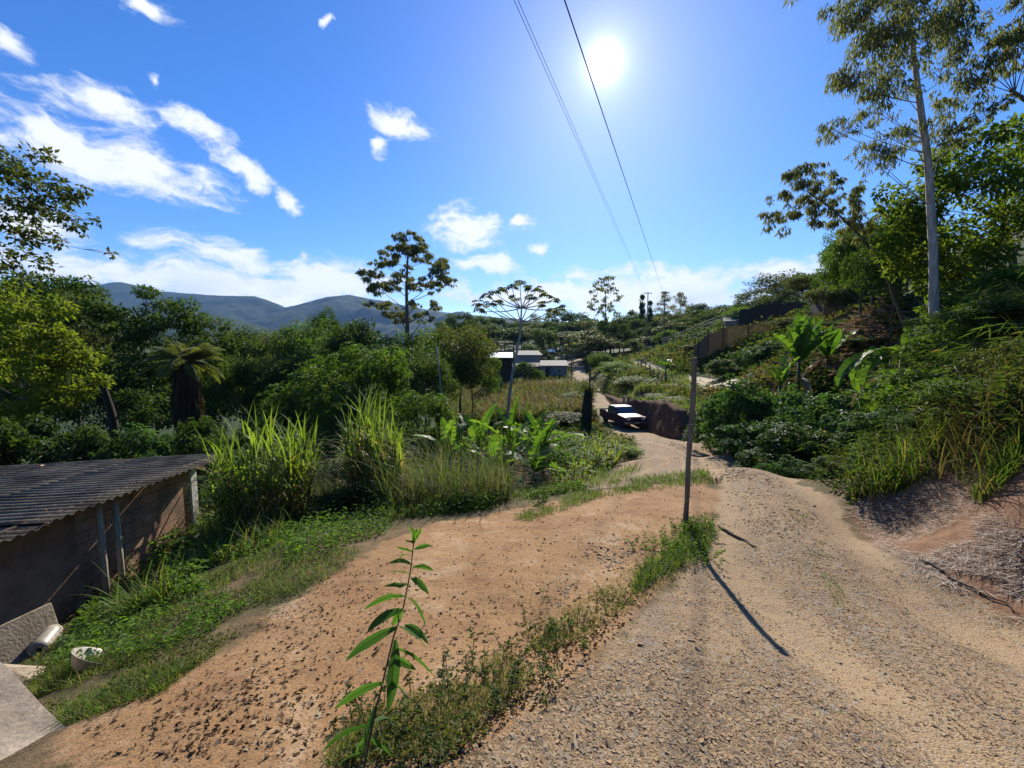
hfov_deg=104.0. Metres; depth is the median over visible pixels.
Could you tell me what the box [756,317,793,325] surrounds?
bush
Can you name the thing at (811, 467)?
shrub
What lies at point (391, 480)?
grass tussock
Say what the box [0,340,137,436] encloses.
broadleaf tree
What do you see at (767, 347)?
shrub
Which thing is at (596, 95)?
power cable
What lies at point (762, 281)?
broadleaf tree
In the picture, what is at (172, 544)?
weed
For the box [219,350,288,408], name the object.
broadleaf tree
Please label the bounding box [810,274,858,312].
broadleaf tree
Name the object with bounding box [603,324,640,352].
distant tree
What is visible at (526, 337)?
distant tree
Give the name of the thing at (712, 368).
shrub
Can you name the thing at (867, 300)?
broadleaf tree
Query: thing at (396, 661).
weed plant
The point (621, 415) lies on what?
pickup truck
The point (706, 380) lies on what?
track
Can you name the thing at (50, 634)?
drum
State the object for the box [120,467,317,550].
grass tussock
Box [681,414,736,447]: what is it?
shrub
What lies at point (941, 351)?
bamboo thicket
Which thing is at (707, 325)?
bush
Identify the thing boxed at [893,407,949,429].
shrub
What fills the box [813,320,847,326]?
shrub
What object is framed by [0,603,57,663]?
leaning board
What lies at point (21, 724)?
concrete slab
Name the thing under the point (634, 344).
bush
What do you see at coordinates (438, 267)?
eucalyptus tree
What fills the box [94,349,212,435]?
broadleaf tree
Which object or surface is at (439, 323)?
distant tree
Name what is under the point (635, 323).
distant tree
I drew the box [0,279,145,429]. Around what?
broadleaf tree
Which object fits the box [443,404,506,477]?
banana plant
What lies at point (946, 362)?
bamboo thicket
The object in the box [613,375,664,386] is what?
bush
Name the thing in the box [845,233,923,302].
broadleaf tree
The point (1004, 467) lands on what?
grass tussock
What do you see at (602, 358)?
bush
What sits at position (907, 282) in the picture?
broadleaf tree
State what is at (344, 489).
bush
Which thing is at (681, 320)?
distant tree
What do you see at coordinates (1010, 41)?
eucalyptus tree
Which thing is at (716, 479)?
weed
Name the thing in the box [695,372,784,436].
shrub
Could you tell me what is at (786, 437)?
shrub
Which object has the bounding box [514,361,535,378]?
broadleaf tree
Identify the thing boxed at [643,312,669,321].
distant tree
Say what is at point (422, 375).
broadleaf tree
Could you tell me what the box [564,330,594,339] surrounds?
distant tree
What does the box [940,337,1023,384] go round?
bush
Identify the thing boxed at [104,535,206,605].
grass tussock
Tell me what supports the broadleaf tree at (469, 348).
on the ground at (52, 751)
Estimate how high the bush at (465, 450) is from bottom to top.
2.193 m
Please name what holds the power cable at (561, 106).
attached to the utility pole at (647, 320)
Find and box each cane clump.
[159,402,343,546]
[184,447,249,522]
[316,380,425,509]
[353,409,422,494]
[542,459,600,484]
[556,438,625,472]
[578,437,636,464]
[579,425,610,447]
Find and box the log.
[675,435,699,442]
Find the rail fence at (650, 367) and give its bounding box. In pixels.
[637,359,667,381]
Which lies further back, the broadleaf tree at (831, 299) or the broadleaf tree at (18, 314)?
the broadleaf tree at (831, 299)
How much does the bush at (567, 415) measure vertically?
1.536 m
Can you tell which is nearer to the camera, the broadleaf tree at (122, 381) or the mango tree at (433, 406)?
the mango tree at (433, 406)
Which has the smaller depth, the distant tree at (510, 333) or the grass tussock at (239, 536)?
the grass tussock at (239, 536)
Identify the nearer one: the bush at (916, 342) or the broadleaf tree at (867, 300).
the bush at (916, 342)
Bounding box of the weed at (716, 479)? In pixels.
[707,476,722,483]
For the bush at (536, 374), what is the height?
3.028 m
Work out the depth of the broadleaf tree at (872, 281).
26.56 m
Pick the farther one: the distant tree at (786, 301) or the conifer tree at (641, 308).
the conifer tree at (641, 308)
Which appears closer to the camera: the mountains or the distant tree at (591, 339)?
the distant tree at (591, 339)
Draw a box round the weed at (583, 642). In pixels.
[519,606,590,658]
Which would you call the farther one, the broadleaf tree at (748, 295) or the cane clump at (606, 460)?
the broadleaf tree at (748, 295)
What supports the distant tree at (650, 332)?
on the ground at (52, 751)
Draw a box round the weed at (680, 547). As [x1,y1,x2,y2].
[624,523,725,569]
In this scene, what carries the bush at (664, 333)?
on the ground at (52, 751)
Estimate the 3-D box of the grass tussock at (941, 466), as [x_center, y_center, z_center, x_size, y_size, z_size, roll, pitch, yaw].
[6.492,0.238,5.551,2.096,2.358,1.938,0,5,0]
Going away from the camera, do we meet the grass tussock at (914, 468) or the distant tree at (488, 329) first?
the grass tussock at (914, 468)
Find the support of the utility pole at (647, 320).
on the ground at (52, 751)
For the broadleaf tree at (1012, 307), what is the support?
on the ground at (52, 751)
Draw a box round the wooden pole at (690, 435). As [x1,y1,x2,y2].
[682,357,697,527]
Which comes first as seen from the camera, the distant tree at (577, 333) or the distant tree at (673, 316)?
the distant tree at (673, 316)
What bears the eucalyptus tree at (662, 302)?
on the ground at (52, 751)
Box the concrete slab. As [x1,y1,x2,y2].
[0,662,64,759]
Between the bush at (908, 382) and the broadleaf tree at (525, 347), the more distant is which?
the broadleaf tree at (525, 347)
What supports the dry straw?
on the ground at (52, 751)
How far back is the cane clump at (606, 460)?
13.57 m
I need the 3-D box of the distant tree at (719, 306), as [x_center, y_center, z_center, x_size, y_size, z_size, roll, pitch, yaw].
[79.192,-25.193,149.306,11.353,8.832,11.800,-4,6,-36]
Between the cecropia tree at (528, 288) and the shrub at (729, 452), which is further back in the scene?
the cecropia tree at (528, 288)
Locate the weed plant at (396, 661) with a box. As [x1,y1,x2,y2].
[321,525,433,767]
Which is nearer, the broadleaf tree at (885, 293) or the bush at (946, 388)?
the bush at (946, 388)
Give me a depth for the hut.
103.98 m
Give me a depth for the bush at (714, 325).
69.85 m
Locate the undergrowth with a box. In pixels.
[75,283,1023,600]
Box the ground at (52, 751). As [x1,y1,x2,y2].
[0,231,1023,767]
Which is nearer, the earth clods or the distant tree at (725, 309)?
the earth clods
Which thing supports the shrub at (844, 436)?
on the ground at (52, 751)
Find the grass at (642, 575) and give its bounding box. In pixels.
[16,337,1020,767]
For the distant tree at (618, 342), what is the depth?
88.84 m
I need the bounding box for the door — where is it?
[545,367,549,376]
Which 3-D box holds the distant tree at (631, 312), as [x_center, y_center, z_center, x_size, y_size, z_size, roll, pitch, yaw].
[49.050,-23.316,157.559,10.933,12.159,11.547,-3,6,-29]
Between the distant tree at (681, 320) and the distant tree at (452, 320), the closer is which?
the distant tree at (681, 320)
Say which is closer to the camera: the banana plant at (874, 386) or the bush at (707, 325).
the banana plant at (874, 386)
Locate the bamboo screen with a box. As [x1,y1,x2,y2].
[693,320,769,363]
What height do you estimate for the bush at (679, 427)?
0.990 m
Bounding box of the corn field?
[444,374,595,423]
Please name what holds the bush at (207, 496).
on the ground at (52, 751)
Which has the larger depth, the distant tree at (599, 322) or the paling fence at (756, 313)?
the distant tree at (599, 322)
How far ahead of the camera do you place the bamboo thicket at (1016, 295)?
7.75 m
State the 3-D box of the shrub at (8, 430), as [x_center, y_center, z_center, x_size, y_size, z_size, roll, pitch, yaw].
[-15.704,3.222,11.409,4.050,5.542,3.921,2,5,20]
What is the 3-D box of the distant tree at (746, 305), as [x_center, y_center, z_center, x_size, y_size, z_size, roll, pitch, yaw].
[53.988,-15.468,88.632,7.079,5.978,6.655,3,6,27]
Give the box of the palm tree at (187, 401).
[131,339,226,503]
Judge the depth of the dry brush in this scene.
19.65 m
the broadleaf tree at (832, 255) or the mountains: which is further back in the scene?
the mountains
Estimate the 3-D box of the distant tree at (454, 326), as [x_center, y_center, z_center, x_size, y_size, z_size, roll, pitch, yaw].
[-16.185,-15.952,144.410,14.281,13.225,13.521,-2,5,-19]
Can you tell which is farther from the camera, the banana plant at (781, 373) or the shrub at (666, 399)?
the shrub at (666, 399)
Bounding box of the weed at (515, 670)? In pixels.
[432,627,562,719]
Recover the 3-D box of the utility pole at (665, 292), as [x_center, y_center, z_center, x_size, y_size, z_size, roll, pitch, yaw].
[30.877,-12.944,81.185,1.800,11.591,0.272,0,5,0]
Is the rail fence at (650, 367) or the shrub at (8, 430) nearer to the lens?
the shrub at (8, 430)
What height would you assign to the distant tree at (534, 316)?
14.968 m
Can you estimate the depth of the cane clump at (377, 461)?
8.37 m
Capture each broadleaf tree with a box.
[0,140,119,285]
[0,270,136,457]
[0,270,245,441]
[0,277,116,464]
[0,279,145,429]
[0,304,39,417]
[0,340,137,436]
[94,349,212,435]
[140,326,245,424]
[196,351,291,446]
[214,324,288,426]
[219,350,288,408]
[248,325,315,361]
[255,349,349,434]
[263,317,353,434]
[304,305,341,354]
[312,316,397,401]
[363,326,469,403]
[395,349,464,442]
[412,320,499,420]
[450,350,501,414]
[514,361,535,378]
[521,343,538,350]
[534,349,553,359]
[733,287,778,306]
[742,268,800,302]
[754,279,798,302]
[766,277,807,300]
[781,273,825,291]
[783,272,812,299]
[799,283,859,318]
[809,216,911,313]
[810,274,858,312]
[838,198,949,346]
[843,297,883,303]
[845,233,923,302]
[855,236,907,304]
[865,234,958,294]
[867,112,1023,332]
[897,296,1023,342]
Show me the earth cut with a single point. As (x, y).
(665, 419)
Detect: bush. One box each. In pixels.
[189,510,224,549]
[195,473,244,519]
[305,490,349,514]
[317,486,364,514]
[346,479,382,504]
[442,435,497,466]
[472,433,529,461]
[524,445,583,479]
[527,430,591,452]
[529,369,545,381]
[544,410,592,424]
[559,444,598,463]
[560,391,596,400]
[585,442,617,449]
[587,352,615,367]
[597,361,636,373]
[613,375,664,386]
[614,446,647,460]
[621,338,645,351]
[646,393,664,398]
[651,329,679,342]
[662,384,700,387]
[676,424,700,435]
[686,320,716,332]
[713,318,723,328]
[719,306,749,318]
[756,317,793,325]
[845,434,900,460]
[868,361,983,405]
[872,379,918,407]
[880,414,932,443]
[890,298,1022,364]
[906,373,974,408]
[911,342,976,368]
[914,262,1023,316]
[914,376,995,402]
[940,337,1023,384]
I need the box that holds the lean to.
[489,352,513,385]
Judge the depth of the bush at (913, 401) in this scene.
6.90 m
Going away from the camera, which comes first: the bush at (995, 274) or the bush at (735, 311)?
the bush at (995, 274)
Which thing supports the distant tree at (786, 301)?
on the ground at (52, 751)
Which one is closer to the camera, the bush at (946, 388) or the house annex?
the bush at (946, 388)
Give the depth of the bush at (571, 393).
43.73 m
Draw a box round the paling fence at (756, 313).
[739,301,804,326]
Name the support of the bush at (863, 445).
on the ground at (52, 751)
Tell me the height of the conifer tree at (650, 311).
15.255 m
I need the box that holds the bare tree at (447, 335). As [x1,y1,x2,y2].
[410,329,453,396]
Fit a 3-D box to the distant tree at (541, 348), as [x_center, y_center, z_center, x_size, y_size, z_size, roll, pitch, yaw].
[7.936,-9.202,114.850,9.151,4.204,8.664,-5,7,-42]
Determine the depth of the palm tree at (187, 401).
17.76 m
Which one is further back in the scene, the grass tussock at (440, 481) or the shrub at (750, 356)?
the shrub at (750, 356)
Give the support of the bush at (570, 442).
on the ground at (52, 751)
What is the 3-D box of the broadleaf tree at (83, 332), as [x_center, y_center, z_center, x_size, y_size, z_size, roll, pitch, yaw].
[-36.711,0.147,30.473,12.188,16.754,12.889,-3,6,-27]
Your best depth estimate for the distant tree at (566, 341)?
109.28 m
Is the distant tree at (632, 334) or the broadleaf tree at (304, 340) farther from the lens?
the distant tree at (632, 334)
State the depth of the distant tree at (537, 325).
142.50 m
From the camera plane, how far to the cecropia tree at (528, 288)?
31.71 m
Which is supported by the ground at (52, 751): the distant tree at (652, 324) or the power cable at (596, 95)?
the distant tree at (652, 324)
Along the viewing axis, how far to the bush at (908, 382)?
7.82 m
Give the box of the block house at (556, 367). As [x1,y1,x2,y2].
[540,360,567,376]
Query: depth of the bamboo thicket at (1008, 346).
6.17 m
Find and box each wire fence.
[662,312,738,344]
[680,334,704,340]
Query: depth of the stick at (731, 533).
4.97 m
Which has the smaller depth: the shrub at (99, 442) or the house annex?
the shrub at (99, 442)
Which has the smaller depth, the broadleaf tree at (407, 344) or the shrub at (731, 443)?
the shrub at (731, 443)
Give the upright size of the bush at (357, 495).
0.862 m
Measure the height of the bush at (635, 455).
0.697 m
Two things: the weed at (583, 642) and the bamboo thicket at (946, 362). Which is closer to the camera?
the weed at (583, 642)
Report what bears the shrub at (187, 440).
on the ground at (52, 751)
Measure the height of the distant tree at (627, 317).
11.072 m
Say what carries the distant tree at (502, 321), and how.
on the ground at (52, 751)
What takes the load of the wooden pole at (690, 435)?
on the dirt clearing
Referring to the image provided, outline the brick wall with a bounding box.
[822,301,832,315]
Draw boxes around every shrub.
[0,414,128,465]
[0,416,56,464]
[24,424,139,463]
[90,421,177,459]
[170,415,238,516]
[658,396,689,402]
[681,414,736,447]
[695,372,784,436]
[699,415,816,462]
[700,427,759,455]
[704,359,742,378]
[719,383,831,463]
[727,345,778,369]
[730,446,800,475]
[745,422,854,478]
[752,340,791,356]
[753,454,823,478]
[773,389,881,458]
[800,455,863,478]
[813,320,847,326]
[825,420,891,457]
[839,336,899,345]
[841,378,895,396]
[845,401,929,443]
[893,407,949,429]
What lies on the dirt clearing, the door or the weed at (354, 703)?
the weed at (354, 703)
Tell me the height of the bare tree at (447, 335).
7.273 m
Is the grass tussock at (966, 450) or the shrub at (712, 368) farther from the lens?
the shrub at (712, 368)
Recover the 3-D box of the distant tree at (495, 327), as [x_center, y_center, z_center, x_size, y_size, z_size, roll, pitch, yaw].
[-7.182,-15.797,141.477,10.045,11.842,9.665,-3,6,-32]
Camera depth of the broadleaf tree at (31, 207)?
6.01 m
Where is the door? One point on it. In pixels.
(547, 369)
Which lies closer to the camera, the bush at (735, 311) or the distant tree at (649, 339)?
the bush at (735, 311)
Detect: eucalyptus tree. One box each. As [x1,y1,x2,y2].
[355,229,457,358]
[587,275,623,351]
[652,291,674,323]
[669,291,692,317]
[756,161,907,367]
[782,0,1006,367]
[931,0,1023,149]
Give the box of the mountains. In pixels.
[22,282,580,344]
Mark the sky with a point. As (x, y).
(269, 150)
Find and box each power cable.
[514,0,642,287]
[518,0,645,291]
[564,0,662,290]
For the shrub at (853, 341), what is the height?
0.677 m
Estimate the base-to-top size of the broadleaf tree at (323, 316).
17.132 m
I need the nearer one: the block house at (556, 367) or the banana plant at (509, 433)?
the banana plant at (509, 433)
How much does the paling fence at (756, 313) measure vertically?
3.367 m
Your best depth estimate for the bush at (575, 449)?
15.30 m
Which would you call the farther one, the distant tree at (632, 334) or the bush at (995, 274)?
the distant tree at (632, 334)
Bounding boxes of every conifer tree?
[637,294,645,328]
[646,300,653,343]
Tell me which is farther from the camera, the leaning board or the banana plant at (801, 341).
the banana plant at (801, 341)
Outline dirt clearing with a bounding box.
[65,478,722,767]
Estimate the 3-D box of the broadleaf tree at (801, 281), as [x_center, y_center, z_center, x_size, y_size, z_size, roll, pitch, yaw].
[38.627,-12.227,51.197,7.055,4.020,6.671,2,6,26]
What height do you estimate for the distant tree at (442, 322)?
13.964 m
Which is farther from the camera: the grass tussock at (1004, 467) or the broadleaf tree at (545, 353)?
the broadleaf tree at (545, 353)
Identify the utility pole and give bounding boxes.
[644,292,651,350]
[660,291,669,344]
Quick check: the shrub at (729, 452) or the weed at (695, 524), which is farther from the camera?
the shrub at (729, 452)
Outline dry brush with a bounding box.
[772,300,915,389]
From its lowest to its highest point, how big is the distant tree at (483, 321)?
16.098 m
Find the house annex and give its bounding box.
[515,363,539,379]
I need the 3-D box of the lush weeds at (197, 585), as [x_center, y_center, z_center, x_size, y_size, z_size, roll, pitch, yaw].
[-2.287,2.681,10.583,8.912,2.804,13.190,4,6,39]
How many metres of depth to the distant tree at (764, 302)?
86.80 m
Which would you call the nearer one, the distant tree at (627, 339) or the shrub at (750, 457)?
the shrub at (750, 457)
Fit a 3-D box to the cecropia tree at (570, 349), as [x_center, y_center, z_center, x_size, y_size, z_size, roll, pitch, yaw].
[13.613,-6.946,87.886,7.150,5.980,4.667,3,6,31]
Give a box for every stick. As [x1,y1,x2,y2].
[717,525,756,547]
[919,558,1020,614]
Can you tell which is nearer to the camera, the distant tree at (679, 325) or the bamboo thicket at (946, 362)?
the bamboo thicket at (946, 362)
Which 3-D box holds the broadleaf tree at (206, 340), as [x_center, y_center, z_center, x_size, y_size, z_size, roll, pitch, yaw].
[-25.051,1.524,32.567,7.685,12.348,7.008,0,5,-4]
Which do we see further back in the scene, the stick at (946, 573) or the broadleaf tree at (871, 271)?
the broadleaf tree at (871, 271)
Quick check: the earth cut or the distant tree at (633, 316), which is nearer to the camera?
the earth cut
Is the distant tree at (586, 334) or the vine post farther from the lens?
the distant tree at (586, 334)
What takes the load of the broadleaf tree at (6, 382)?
on the ground at (52, 751)
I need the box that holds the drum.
[26,624,62,656]
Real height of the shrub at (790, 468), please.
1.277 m
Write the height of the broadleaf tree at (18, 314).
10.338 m
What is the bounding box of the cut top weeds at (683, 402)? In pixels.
[615,391,709,418]
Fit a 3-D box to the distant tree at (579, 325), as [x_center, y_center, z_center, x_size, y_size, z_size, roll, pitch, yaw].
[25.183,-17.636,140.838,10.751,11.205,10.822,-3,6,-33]
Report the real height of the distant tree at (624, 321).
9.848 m
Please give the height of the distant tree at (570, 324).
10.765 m
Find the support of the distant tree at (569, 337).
on the ground at (52, 751)
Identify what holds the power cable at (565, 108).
attached to the utility pole at (647, 320)
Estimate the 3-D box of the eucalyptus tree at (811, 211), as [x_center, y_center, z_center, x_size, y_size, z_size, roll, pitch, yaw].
[11.849,-3.775,14.777,5.951,8.522,1.420,0,5,0]
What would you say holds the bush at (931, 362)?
on the ground at (52, 751)
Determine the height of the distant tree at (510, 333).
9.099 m
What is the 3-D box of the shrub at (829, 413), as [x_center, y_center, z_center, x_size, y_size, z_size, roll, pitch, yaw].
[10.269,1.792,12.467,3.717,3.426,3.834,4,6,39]
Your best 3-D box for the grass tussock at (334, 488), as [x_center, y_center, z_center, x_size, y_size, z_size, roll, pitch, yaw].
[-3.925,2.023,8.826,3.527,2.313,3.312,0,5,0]
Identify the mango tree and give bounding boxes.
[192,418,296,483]
[252,381,350,471]
[253,341,417,457]
[354,388,458,473]
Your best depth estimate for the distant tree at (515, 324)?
154.11 m
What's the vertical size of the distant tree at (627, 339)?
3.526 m
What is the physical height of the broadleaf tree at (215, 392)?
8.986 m
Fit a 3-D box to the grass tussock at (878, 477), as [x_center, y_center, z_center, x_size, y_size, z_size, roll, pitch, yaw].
[6.093,0.962,6.291,2.298,1.783,2.110,0,5,0]
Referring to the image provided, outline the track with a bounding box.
[633,361,744,388]
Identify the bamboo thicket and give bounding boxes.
[794,263,1023,457]
[845,285,1023,456]
[846,314,1023,454]
[859,346,981,458]
[873,316,1023,451]
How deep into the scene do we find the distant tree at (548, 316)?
152.90 m
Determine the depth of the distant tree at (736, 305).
110.82 m
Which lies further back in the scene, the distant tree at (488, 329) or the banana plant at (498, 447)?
the distant tree at (488, 329)
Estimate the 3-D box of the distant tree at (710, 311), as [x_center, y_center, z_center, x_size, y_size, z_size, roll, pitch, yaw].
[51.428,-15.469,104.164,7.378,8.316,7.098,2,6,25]
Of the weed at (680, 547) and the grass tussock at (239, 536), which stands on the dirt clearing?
the weed at (680, 547)
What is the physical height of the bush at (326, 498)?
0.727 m
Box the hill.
[122,309,291,344]
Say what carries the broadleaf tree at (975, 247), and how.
on the ground at (52, 751)
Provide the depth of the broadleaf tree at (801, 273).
68.84 m
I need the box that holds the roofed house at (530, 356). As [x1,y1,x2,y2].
[514,351,541,369]
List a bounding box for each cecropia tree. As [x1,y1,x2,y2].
[471,280,566,425]
[558,339,589,364]
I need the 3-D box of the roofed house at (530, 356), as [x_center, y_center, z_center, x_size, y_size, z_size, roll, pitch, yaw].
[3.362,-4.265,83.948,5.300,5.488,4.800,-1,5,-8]
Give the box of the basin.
[71,647,104,673]
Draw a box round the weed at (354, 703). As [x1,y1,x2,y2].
[329,665,473,764]
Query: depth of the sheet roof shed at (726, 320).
55.79 m
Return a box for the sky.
[0,0,1023,321]
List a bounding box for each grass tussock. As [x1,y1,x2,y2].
[82,536,203,629]
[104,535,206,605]
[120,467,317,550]
[158,501,296,570]
[274,445,371,520]
[323,403,557,516]
[334,445,446,509]
[839,395,969,499]
[855,364,994,492]
[901,314,1023,482]
[916,309,1023,485]
[923,386,1023,504]
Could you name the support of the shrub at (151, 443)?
on the ground at (52, 751)
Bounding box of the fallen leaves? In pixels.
[0,459,188,510]
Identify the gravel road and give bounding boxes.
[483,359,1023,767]
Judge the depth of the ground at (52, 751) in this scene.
4.59 m
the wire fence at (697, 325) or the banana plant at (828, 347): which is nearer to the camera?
the banana plant at (828, 347)
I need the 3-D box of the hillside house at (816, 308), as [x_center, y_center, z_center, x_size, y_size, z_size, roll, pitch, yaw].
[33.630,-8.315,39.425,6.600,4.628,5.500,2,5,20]
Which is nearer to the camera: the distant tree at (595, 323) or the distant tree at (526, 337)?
the distant tree at (526, 337)
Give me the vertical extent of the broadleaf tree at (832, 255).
6.172 m
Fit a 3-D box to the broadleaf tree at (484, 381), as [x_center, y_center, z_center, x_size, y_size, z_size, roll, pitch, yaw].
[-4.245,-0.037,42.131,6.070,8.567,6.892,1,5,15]
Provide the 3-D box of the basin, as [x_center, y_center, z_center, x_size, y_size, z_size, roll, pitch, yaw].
[-3.297,2.175,3.185,0.360,0.251,0.290,10,8,19]
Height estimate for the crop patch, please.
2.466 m
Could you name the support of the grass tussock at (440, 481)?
on the ground at (52, 751)
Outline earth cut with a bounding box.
[605,395,698,439]
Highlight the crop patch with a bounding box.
[479,378,525,400]
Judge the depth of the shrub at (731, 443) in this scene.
12.54 m
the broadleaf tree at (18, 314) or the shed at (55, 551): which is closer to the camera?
the shed at (55, 551)
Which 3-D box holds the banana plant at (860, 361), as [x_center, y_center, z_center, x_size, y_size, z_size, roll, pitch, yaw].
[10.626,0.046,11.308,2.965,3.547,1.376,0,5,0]
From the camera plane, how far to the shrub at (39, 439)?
12.72 m
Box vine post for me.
[589,364,590,388]
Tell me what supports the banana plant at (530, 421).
on the ground at (52, 751)
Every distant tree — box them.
[432,319,459,335]
[432,321,463,338]
[445,312,475,330]
[448,321,468,355]
[469,315,491,326]
[472,326,500,342]
[484,324,503,350]
[486,323,503,339]
[488,316,511,348]
[490,342,514,351]
[494,326,529,354]
[507,322,532,349]
[509,334,535,345]
[521,326,538,342]
[522,321,548,344]
[525,314,540,345]
[525,327,560,359]
[528,345,548,350]
[539,312,560,347]
[539,321,571,351]
[542,335,572,359]
[548,332,579,358]
[550,308,577,325]
[553,320,590,333]
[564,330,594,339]
[567,318,596,332]
[568,328,610,357]
[571,312,593,324]
[571,344,607,357]
[578,320,598,331]
[580,333,617,352]
[597,320,618,333]
[597,321,627,353]
[599,318,632,326]
[600,338,623,355]
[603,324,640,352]
[611,315,632,322]
[619,338,643,351]
[625,318,648,330]
[626,309,639,316]
[630,313,653,329]
[636,326,654,344]
[638,336,669,346]
[641,327,662,344]
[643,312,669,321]
[648,321,669,343]
[651,311,690,327]
[651,320,688,333]
[670,318,692,330]
[683,303,710,312]
[688,309,714,320]
[689,313,717,325]
[698,309,722,320]
[710,304,731,311]
[713,305,733,319]
[726,303,743,312]
[741,301,766,308]
[746,295,784,307]
[764,300,797,303]
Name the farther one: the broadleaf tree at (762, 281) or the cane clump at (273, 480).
the broadleaf tree at (762, 281)
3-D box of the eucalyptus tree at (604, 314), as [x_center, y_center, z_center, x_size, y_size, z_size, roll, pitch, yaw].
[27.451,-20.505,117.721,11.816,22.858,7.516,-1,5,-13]
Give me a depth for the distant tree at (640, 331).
111.08 m
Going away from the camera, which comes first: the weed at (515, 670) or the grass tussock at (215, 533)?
the weed at (515, 670)
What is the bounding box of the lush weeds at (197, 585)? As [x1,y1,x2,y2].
[44,459,619,676]
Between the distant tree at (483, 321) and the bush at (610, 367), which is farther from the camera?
the distant tree at (483, 321)
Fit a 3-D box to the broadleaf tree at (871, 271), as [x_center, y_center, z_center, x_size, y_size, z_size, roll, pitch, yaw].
[16.867,-4.739,17.828,3.332,7.038,3.464,-3,6,-30]
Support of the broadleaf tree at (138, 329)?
on the ground at (52, 751)
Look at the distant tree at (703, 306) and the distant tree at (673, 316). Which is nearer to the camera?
the distant tree at (673, 316)
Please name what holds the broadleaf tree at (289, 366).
on the ground at (52, 751)
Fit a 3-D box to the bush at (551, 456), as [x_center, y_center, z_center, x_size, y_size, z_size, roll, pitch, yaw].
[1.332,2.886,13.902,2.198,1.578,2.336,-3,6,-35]
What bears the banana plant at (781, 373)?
on the ground at (52, 751)
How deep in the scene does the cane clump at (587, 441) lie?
17.34 m
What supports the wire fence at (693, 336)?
on the ground at (52, 751)
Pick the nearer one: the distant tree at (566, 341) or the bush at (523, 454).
the bush at (523, 454)
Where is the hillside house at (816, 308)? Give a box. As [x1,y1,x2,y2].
[805,278,883,315]
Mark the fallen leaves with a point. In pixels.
(80, 472)
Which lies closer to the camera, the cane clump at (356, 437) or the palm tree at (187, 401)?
the cane clump at (356, 437)
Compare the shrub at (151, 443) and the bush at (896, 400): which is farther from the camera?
the shrub at (151, 443)
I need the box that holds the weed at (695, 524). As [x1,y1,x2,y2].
[669,514,722,541]
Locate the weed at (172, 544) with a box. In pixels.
[146,513,222,569]
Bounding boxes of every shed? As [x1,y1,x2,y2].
[0,453,235,624]
[723,316,738,326]
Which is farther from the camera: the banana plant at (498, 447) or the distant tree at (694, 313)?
the distant tree at (694, 313)
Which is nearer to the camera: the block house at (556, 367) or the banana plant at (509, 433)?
the banana plant at (509, 433)
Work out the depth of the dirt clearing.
3.02 m
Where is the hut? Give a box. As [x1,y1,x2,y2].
[546,349,555,359]
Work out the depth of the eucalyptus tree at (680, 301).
135.99 m
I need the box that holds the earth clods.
[82,480,703,767]
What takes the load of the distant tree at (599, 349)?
on the ground at (52, 751)
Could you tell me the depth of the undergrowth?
19.38 m
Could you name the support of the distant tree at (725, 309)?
on the ground at (52, 751)
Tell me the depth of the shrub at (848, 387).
15.10 m
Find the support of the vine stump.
on the ground at (52, 751)
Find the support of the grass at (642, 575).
on the ground at (52, 751)
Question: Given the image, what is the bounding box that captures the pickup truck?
[599,404,646,427]
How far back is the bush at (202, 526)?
7.69 m
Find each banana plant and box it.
[411,416,482,480]
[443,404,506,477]
[468,436,526,477]
[469,396,549,488]
[501,409,566,474]
[502,428,569,492]
[504,411,583,486]
[655,358,677,384]
[763,350,798,421]
[772,313,838,394]
[801,321,858,381]
[835,323,933,411]
[863,345,919,410]
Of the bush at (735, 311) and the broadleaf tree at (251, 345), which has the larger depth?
the bush at (735, 311)
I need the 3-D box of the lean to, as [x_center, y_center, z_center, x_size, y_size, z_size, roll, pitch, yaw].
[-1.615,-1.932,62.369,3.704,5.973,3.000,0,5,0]
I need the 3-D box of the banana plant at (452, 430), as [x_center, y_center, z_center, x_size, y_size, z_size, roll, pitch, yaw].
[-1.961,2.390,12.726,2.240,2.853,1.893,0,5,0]
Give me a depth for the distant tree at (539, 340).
99.09 m
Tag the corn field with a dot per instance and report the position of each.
(530, 398)
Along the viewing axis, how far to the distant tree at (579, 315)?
165.66 m
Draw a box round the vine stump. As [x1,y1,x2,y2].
[573,379,601,430]
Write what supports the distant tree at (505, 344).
on the ground at (52, 751)
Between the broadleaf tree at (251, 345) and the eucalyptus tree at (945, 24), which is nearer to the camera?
the eucalyptus tree at (945, 24)
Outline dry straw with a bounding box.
[843,475,1023,623]
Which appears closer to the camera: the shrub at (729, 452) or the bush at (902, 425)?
the bush at (902, 425)
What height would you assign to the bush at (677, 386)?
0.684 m
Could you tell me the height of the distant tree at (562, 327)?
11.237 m

